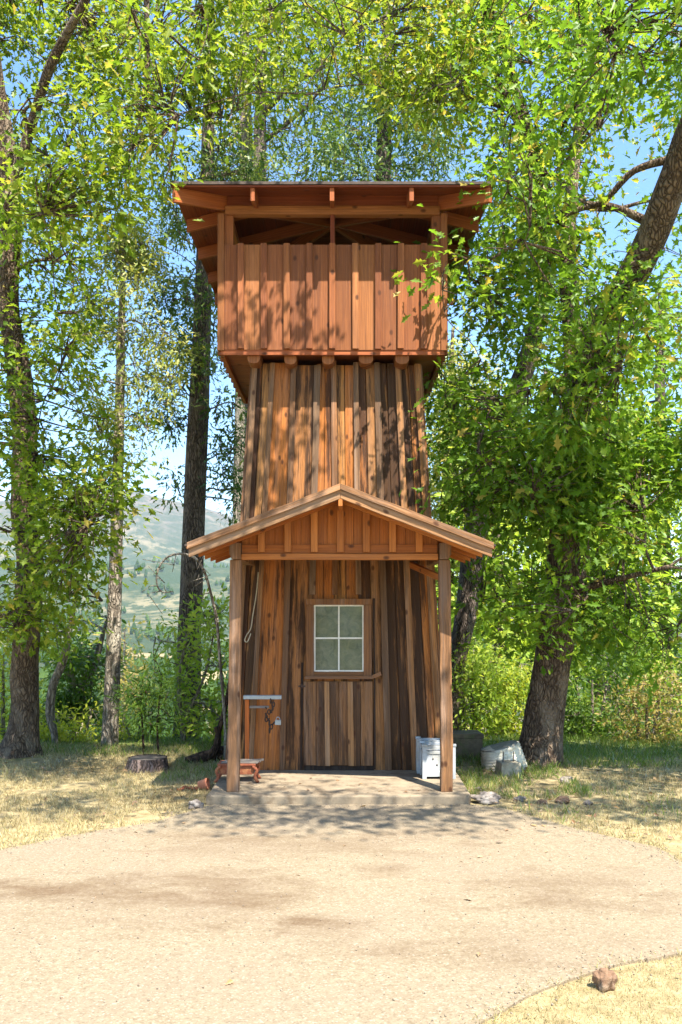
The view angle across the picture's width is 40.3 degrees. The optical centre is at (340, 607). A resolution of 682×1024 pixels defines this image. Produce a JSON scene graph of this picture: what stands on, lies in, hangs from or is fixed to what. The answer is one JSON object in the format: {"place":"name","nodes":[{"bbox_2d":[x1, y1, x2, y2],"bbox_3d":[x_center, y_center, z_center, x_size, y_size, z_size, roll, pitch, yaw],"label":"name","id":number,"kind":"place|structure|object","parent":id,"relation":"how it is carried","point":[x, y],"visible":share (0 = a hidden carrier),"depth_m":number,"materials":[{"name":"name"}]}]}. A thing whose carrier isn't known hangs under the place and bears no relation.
{"place":"outdoors","nodes":[
{"label":"outdoors","id":0,"kind":"place"},
{"bbox_2d":[0,804,681,1023],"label":"driveway","id":1,"kind":"structure","parent":0,"point":[355,889],"depth_m":5.39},
{"bbox_2d":[0,736,681,1023],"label":"ground","id":2,"kind":"structure","parent":0,"point":[145,816],"depth_m":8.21,"materials":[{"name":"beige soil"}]},
{"bbox_2d":[0,622,61,739],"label":"shrub","id":3,"kind":"object","parent":2,"relation":"on","point":[3,710],"visible":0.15,"depth_m":13.17,"materials":[{"name":"green plant"}]},
{"bbox_2d":[2,568,113,743],"bbox_3d":[-3.674,0.683,12.191,1.522,2.657,1.791,0,0,0],"label":"tree","id":4,"kind":"object","parent":2,"relation":"on","point":[65,653],"visible":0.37,"depth_m":12.24,"materials":[{"name":"green plant"}]},
{"bbox_2d":[2,688,126,742],"bbox_3d":[-3.692,1.735,12.827,1.766,1.298,1.329,0,0,21],"label":"shrub","id":5,"kind":"object","parent":2,"relation":"on","point":[74,734],"visible":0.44,"depth_m":12.62,"materials":[{"name":"green plant"}]},
{"bbox_2d":[39,636,135,732],"bbox_3d":[-3.925,1.137,14.192,1.606,1.625,1.419,0,0,-14],"label":"bush","id":6,"kind":"object","parent":2,"relation":"on","point":[71,704],"visible":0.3,"depth_m":13.99,"materials":[{"name":"green plant"}]},
{"bbox_2d":[42,603,134,723],"bbox_3d":[-3.824,0.841,13.936,1.379,1.844,1.814,0,0,-26],"label":"tree","id":7,"kind":"object","parent":2,"relation":"on","point":[82,683],"visible":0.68,"depth_m":13.72,"materials":[{"name":"green plant"}]},
{"bbox_2d":[92,613,158,732],"bbox_3d":[-5.652,2.098,23.993,2.041,3.923,2.737,0,0,-16],"label":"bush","id":8,"kind":"object","parent":2,"relation":"on","point":[127,672],"visible":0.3,"depth_m":23.97,"materials":[{"name":"green plant"}]},
{"bbox_2d":[46,204,208,745],"bbox_3d":[-2.812,-1.794,12.279,2.356,7.476,2.186,0,0,0],"label":"fir tree","id":9,"kind":"object","parent":2,"relation":"on","point":[127,265],"visible":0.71,"depth_m":12.14,"materials":[{"name":"green plant"}]},
{"bbox_2d":[92,704,187,739],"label":"shrub","id":10,"kind":"object","parent":2,"relation":"on","point":[121,726],"visible":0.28,"depth_m":13.16,"materials":[{"name":"yellow plant"}]},
{"bbox_2d":[104,671,177,753],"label":"sapling","id":11,"kind":"object","parent":2,"relation":"on","point":[128,697],"visible":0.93,"depth_m":11.39,"materials":[{"name":"green wood"}]},
{"bbox_2d":[125,754,168,772],"bbox_3d":[-2.162,1.759,10.363,0.532,0.182,0.534,0,0,0],"label":"tree stump","id":12,"kind":"object","parent":2,"relation":"on","point":[150,763],"visible":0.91,"depth_m":10.20,"materials":[{"name":"brown plant"}]},
{"bbox_2d":[121,656,205,753],"bbox_3d":[-2.282,1.234,11.511,1.035,1.289,1.148,0,0,-41],"label":"sapling","id":13,"kind":"object","parent":2,"relation":"on","point":[162,686],"visible":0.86,"depth_m":11.39,"materials":[{"name":"green wood"}]},
{"bbox_2d":[124,582,229,743],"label":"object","id":14,"kind":"object","parent":2,"relation":"on","point":[207,652],"visible":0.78,"depth_m":12.58,"materials":[{"name":"green plant"}]},
{"bbox_2d":[142,553,226,759],"bbox_3d":[-1.636,0.552,10.186,1.100,2.377,0.357,0,0,-40],"label":"dry vine","id":15,"kind":"object","parent":2,"relation":"on","point":[218,640],"visible":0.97,"depth_m":10.35,"materials":[{"name":"brown wood"}]},
{"bbox_2d":[177,778,209,789],"bbox_3d":[-1.456,1.745,9.175,0.317,0.120,0.119,0,0,-5],"label":"flower pot","id":16,"kind":"object","parent":2,"relation":"on","point":[205,782],"visible":0.98,"depth_m":9.15,"materials":[{"name":"ceramic"}]},
{"bbox_2d":[188,799,203,809],"bbox_3d":[-1.304,1.776,8.306,0.148,0.116,0.126,0,0,21],"label":"rock","id":17,"kind":"object","parent":2,"relation":"on","point":[196,803],"visible":0.87,"depth_m":8.27,"materials":[{"name":"grey stone"}]},
{"bbox_2d":[109,7,291,737],"bbox_3d":[-2.135,-3.753,13.506,2.880,11.896,2.794,0,0,0],"label":"fir tree","id":18,"kind":"object","parent":2,"relation":"on","point":[194,496],"visible":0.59,"depth_m":13.46,"materials":[{"name":"green plant"}]},
{"bbox_2d":[185,726,223,762],"bbox_3d":[-1.500,1.593,10.812,0.616,0.444,0.254,0,0,0],"label":"driftwood","id":19,"kind":"object","parent":2,"relation":"on","point":[215,751],"visible":0.74,"depth_m":10.71,"materials":[{"name":"brown wood"}]},
{"bbox_2d":[186,685,227,739],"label":"shrub","id":20,"kind":"object","parent":2,"relation":"on","point":[217,697],"visible":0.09,"depth_m":12.91,"materials":[{"name":"green plant"}]},
{"bbox_2d":[213,677,228,743],"bbox_3d":[-1.385,1.192,11.232,0.129,1.222,0.584,0,0,21],"label":"leaning pole","id":21,"kind":"object","parent":2,"relation":"on","point":[220,723],"visible":0.34,"depth_m":11.11,"materials":[{"name":"brown wood"}]},
{"bbox_2d":[0,0,448,758],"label":"oak tree","id":22,"kind":"object","parent":2,"relation":"on","point":[56,192],"visible":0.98,"depth_m":10.05,"materials":[{"name":"green plant"}]},
{"bbox_2d":[173,0,334,559],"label":"fir tree","id":23,"kind":"object","parent":2,"relation":"on","point":[247,135],"visible":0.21,"depth_m":18.34,"materials":[{"name":"green plant"}]},
{"bbox_2d":[198,0,377,180],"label":"fir tree","id":24,"kind":"object","parent":2,"relation":"on","point":[306,144],"visible":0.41,"depth_m":17.69,"materials":[{"name":"green plant"}]},
{"bbox_2d":[206,769,470,804],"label":"porch slab","id":25,"kind":"structure","parent":2,"relation":"on","point":[327,787],"depth_m":8.73,"materials":[{"name":"concrete"}]},
{"bbox_2d":[214,758,263,782],"bbox_3d":[-1.007,1.609,9.170,0.476,0.203,0.241,0,0,0],"label":"bench","id":26,"kind":"object","parent":25,"relation":"on","point":[247,767],"visible":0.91,"depth_m":9.07,"materials":[{"name":"wood"}]},
{"bbox_2d":[243,695,281,758],"bbox_3d":[-0.805,1.305,9.530,0.390,0.810,0.081,0,0,0],"label":"bar stand","id":27,"kind":"object","parent":25,"relation":"on","point":[247,706],"visible":0.97,"depth_m":9.51,"materials":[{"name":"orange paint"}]},
{"bbox_2d":[170,181,495,791],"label":"wooden tower","id":28,"kind":"structure","parent":25,"relation":"on","point":[337,542],"depth_m":9.78,"materials":[{"name":"brown wood"}]},
{"bbox_2d":[244,572,258,642],"bbox_3d":[-0.930,-0.003,9.674,0.157,0.736,0.025,0,0,-16],"label":"rope","id":29,"kind":"object","parent":28,"relation":"hanging from","point":[253,610],"visible":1,"depth_m":9.68,"materials":[{"name":"brown fabric"}]},
{"bbox_2d":[305,599,372,678],"bbox_3d":[-0.022,0.333,9.795,0.712,0.849,0.143,0,0,0],"label":"window","id":30,"kind":"structure","parent":28,"relation":"in","point":[338,631],"depth_m":9.80,"materials":[{"name":"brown wood"}]},
{"bbox_2d":[298,598,380,769],"bbox_3d":[-0.012,0.807,9.789,0.877,1.810,0.155,0,0,0],"label":"door","id":31,"kind":"structure","parent":28,"relation":"in","point":[321,721],"depth_m":9.76,"materials":[{"name":"brown wood"}]},
{"bbox_2d":[415,736,439,773],"bbox_3d":[0.945,1.532,9.655,0.339,0.357,0.222,0,0,0],"label":"planter box","id":32,"kind":"object","parent":25,"relation":"on","point":[417,738],"visible":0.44,"depth_m":9.56,"materials":[{"name":"white paint"}]},
{"bbox_2d":[419,740,455,778],"bbox_3d":[0.975,1.536,9.385,0.349,0.347,0.290,0,0,0],"label":"planter box","id":33,"kind":"object","parent":25,"relation":"on","point":[430,763],"visible":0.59,"depth_m":9.25,"materials":[{"name":"white paint"}]},
{"bbox_2d":[2,731,681,823],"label":"green grass","id":34,"kind":"structure","parent":2,"relation":"on","point":[583,752],"depth_m":11.01,"materials":[{"name":"green plant"}]},
{"bbox_2d":[5,756,681,998],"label":"fallen leaves","id":35,"kind":"object","parent":2,"relation":"on","point":[230,981],"visible":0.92,"depth_m":8.29,"materials":[{"name":"brown plant"}]},
{"bbox_2d":[162,0,582,729],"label":"oak tree","id":36,"kind":"object","parent":2,"relation":"on","point":[426,74],"visible":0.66,"depth_m":11.59,"materials":[{"name":"green plant"}]},
{"bbox_2d":[290,0,488,180],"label":"fir tree","id":37,"kind":"object","parent":2,"relation":"on","point":[383,160],"visible":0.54,"depth_m":16.66,"materials":[{"name":"leaf"},{"name":"bark"}]},
{"bbox_2d":[453,730,483,758],"bbox_3d":[1.425,1.648,11.179,0.530,0.305,0.377,0,0,-3],"label":"concrete block","id":38,"kind":"object","parent":2,"relation":"on","point":[466,742],"depth_m":11.01,"materials":[{"name":"grey concrete"}]},
{"bbox_2d":[425,321,543,637],"bbox_3d":[2.659,-1.902,21.043,4.210,9.676,4.588,0,0,0],"label":"fir tree","id":39,"kind":"object","parent":2,"relation":"on","point":[452,343],"visible":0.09,"depth_m":20.38,"materials":[{"name":"green plant"}]},
{"bbox_2d":[471,791,500,804],"bbox_3d":[1.331,1.767,8.582,0.282,0.149,0.246,0,0,23],"label":"rock","id":40,"kind":"object","parent":2,"relation":"on","point":[486,797],"visible":0.96,"depth_m":8.50,"materials":[{"name":"grey stone"}]},
{"bbox_2d":[451,626,524,737],"bbox_3d":[1.906,1.284,13.391,1.457,2.092,1.348,0,0,0],"label":"shrub","id":41,"kind":"object","parent":2,"relation":"on","point":[471,675],"visible":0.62,"depth_m":13.23,"materials":[{"name":"green plant"}]},
{"bbox_2d":[462,645,534,737],"bbox_3d":[2.467,1.404,13.733,1.604,1.710,1.338,0,0,0],"label":"shrub","id":42,"kind":"object","parent":2,"relation":"on","point":[521,677],"visible":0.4,"depth_m":13.63,"materials":[{"name":"yellow plant"}]},
{"bbox_2d":[481,740,527,771],"bbox_3d":[1.827,1.671,10.386,0.522,0.359,0.524,0,0,0],"label":"tub","id":43,"kind":"object","parent":2,"relation":"on","point":[491,754],"visible":0.82,"depth_m":10.23,"materials":[{"name":"silver metal"}]},
{"bbox_2d":[432,446,582,734],"bbox_3d":[3.221,-0.515,18.909,3.843,6.487,6.058,0,0,0],"label":"slope tree","id":44,"kind":"object","parent":2,"relation":"on","point":[503,602],"visible":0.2,"depth_m":17.95,"materials":[{"name":"green plant"}]},
{"bbox_2d":[495,751,521,777],"bbox_3d":[1.793,1.679,9.941,0.229,0.278,0.229,0,0,-7],"label":"pier block","id":45,"kind":"object","parent":2,"relation":"on","point":[505,767],"depth_m":9.84,"materials":[{"name":"grey concrete"}]},
{"bbox_2d":[514,795,525,801],"bbox_3d":[1.658,1.780,8.620,0.110,0.075,0.108,0,0,-39],"label":"rock","id":46,"kind":"object","parent":2,"relation":"on","point":[519,798],"visible":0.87,"depth_m":8.59,"materials":[{"name":"grey stone"}]},
{"bbox_2d":[391,0,681,767],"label":"oak tree","id":47,"kind":"object","parent":2,"relation":"on","point":[572,491],"visible":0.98,"depth_m":9.49,"materials":[{"name":"green plant"}]},
{"bbox_2d":[537,799,547,804],"bbox_3d":[1.844,1.784,8.493,0.104,0.061,0.084,0,0,0],"label":"rock","id":48,"kind":"object","parent":2,"relation":"on","point":[542,801],"visible":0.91,"depth_m":8.48,"materials":[{"name":"stone"}]},
{"bbox_2d":[469,341,640,715],"bbox_3d":[4.872,-1.910,21.954,5.457,10.141,5.763,0,0,0],"label":"slope tree","id":49,"kind":"object","parent":2,"relation":"on","point":[532,658],"visible":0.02,"depth_m":21.36,"materials":[{"name":"green wood"}]},
{"bbox_2d":[555,796,569,803],"bbox_3d":[2.035,1.778,8.532,0.139,0.100,0.124,0,0,0],"label":"rock","id":50,"kind":"object","parent":2,"relation":"on","point":[559,799],"visible":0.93,"depth_m":8.50,"materials":[{"name":"stone"}]},
{"bbox_2d":[560,776,572,783],"bbox_3d":[2.295,1.773,9.453,0.120,0.118,0.126,0,0,36],"label":"rock","id":51,"kind":"object","parent":2,"relation":"on","point":[565,777],"visible":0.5,"depth_m":9.43,"materials":[{"name":"grey stone"}]},
{"bbox_2d":[482,953,681,1023],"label":"short grass","id":52,"kind":"structure","parent":2,"relation":"on","point":[616,994],"depth_m":4.23,"materials":[{"name":"yellow plant"}]},
{"bbox_2d":[583,799,592,805],"bbox_3d":[2.250,1.782,8.468,0.092,0.066,0.089,0,0,39],"label":"rock","id":53,"kind":"object","parent":2,"relation":"on","point":[587,801],"visible":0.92,"depth_m":8.44,"materials":[{"name":"grey stone"}]},
{"bbox_2d":[564,687,612,734],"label":"shrub","id":54,"kind":"object","parent":2,"relation":"on","point":[585,703],"visible":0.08,"depth_m":14.19,"materials":[{"name":"green plant"}]},
{"bbox_2d":[495,383,681,717],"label":"slope tree","id":55,"kind":"object","parent":2,"relation":"on","point":[669,574],"visible":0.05,"depth_m":19.21,"materials":[{"name":"green plant"}]},
{"bbox_2d":[592,967,617,992],"bbox_3d":[1.249,1.768,4.387,0.106,0.140,0.101,0,0,-38],"label":"rock","id":56,"kind":"object","parent":2,"relation":"on","point":[604,979],"visible":0.91,"depth_m":4.36,"materials":[{"name":"beige stone"}]},
{"bbox_2d":[563,638,658,739],"bbox_3d":[3.714,1.391,13.444,1.832,2.012,1.661,0,0,0],"label":"shrub","id":57,"kind":"object","parent":2,"relation":"on","point":[572,712],"visible":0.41,"depth_m":13.26,"materials":[{"name":"green plant"}]},
{"bbox_2d":[569,604,673,734],"bbox_3d":[4.655,1.144,15.483,2.202,2.662,1.794,0,0,0],"label":"shrub","id":58,"kind":"object","parent":2,"relation":"on","point":[585,668],"visible":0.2,"depth_m":15.49,"materials":[{"name":"green plant"}]},
{"bbox_2d":[585,267,681,736],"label":"slope tree","id":59,"kind":"object","parent":2,"relation":"on","point":[659,399],"visible":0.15,"depth_m":22.45,"materials":[{"name":"green wood"}]},
{"bbox_2d":[593,657,681,745],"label":"shrub","id":60,"kind":"object","parent":2,"relation":"on","point":[656,725],"visible":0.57,"depth_m":12.41,"materials":[{"name":"green plant"}]},
{"bbox_2d":[637,635,681,736],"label":"shrub","id":61,"kind":"object","parent":2,"relation":"on","point":[675,669],"visible":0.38,"depth_m":13.07,"materials":[{"name":"green plant"}]},
{"bbox_2d":[641,398,681,672],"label":"slope tree","id":62,"kind":"object","parent":2,"relation":"on","point":[680,545],"visible":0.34,"depth_m":20.25,"materials":[{"name":"green plant"}]},
{"bbox_2d":[0,492,681,734],"bbox_3d":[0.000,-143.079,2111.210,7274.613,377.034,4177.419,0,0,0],"label":"hills","id":63,"kind":"structure","parent":0,"point":[165,532],"depth_m":1385.20,"materials":[{"name":"green plant"}]},
{"bbox_2d":[0,556,681,736],"bbox_3d":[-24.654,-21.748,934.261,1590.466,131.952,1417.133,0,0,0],"label":"distant woods","id":64,"kind":"object","parent":63,"relation":"on","point":[45,673],"visible":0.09,"depth_m":673.13,"materials":[{"name":"green plant"}]},
{"bbox_2d":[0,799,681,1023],"bbox_3d":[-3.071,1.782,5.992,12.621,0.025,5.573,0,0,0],"label":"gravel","id":65,"kind":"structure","parent":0,"point":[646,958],"depth_m":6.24,"materials":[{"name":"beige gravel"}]},
{"bbox_2d":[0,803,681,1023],"bbox_3d":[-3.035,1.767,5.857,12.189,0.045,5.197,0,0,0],"label":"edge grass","id":66,"kind":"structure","parent":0,"point":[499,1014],"depth_m":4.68,"materials":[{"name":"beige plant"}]},
{"bbox_2d":[0,0,681,585],"label":"sky","id":67,"kind":"structure","parent":0,"point":[177,458],"materials":[{"name":"blue"}]}
]}

